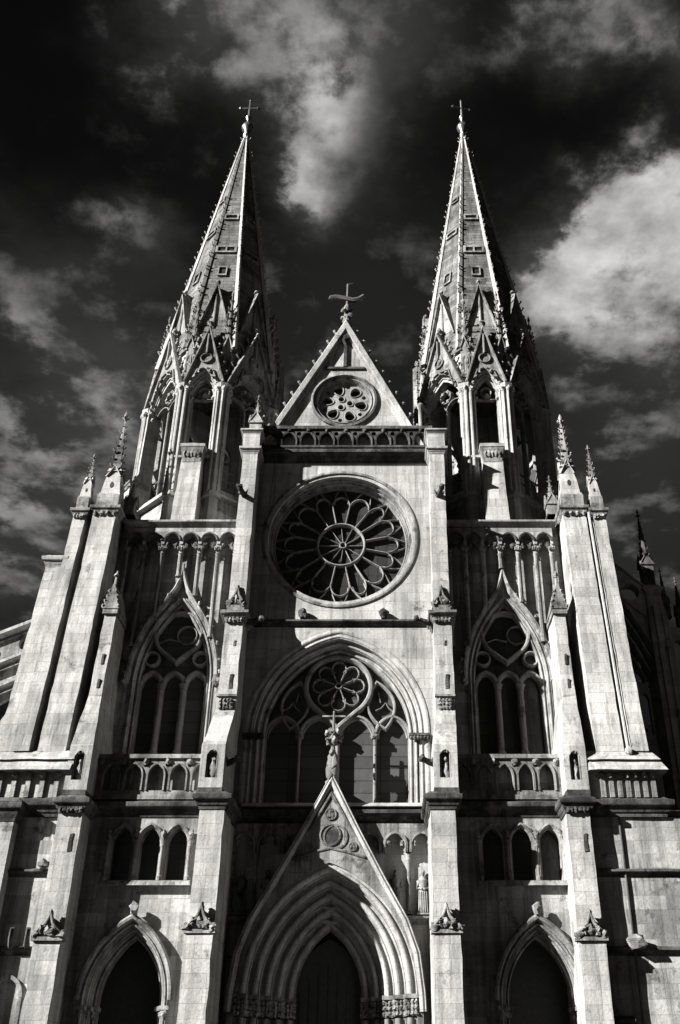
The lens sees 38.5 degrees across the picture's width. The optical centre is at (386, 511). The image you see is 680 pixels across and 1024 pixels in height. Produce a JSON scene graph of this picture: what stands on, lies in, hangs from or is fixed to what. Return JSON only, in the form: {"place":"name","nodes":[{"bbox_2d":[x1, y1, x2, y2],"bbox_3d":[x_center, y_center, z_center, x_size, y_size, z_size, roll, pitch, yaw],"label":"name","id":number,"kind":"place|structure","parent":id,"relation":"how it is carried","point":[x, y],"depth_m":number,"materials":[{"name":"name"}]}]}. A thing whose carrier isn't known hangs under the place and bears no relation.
{"place":"outdoors","nodes":[
{"label":"outdoors","id":0,"kind":"place"},
{"bbox_2d":[0,100,679,1023],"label":"cathedral","id":1,"kind":"structure","parent":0,"point":[324,706],"depth_m":46.95,"materials":[{"name":"stone"}]},
{"bbox_2d":[97,822,194,885],"bbox_3d":[-10.250,14.772,41.902,3.900,2.630,0.860,0,-31,0],"label":"triple window","id":2,"kind":"structure","parent":1,"relation":"in","point":[176,858],"depth_m":42.02,"materials":[{"name":"stone"}]},
{"bbox_2d":[120,564,220,753],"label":"lancet window","id":3,"kind":"structure","parent":1,"relation":"in","point":[172,679],"depth_m":48.52,"materials":[{"name":"stone"}]},
{"bbox_2d":[237,629,430,808],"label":"great window","id":4,"kind":"structure","parent":1,"relation":"in","point":[378,753],"depth_m":47.13,"materials":[{"name":"stone"}]},
{"bbox_2d":[261,471,417,607],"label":"rose window","id":5,"kind":"structure","parent":1,"relation":"in","point":[334,540],"depth_m":52.70,"materials":[{"name":"stone"}]},
{"bbox_2d":[460,568,553,753],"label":"lancet window","id":6,"kind":"structure","parent":1,"relation":"in","point":[507,673],"depth_m":48.53,"materials":[{"name":"stone"}]},
{"bbox_2d":[475,822,567,885],"bbox_3d":[5.825,14.772,41.902,4.050,2.630,0.860,0,-31,0],"label":"triple window","id":7,"kind":"structure","parent":1,"relation":"in","point":[493,871],"depth_m":42.02,"materials":[{"name":"stone"}]},
{"bbox_2d":[0,0,679,731],"label":"sky","id":8,"kind":"structure","parent":0,"point":[121,121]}
]}

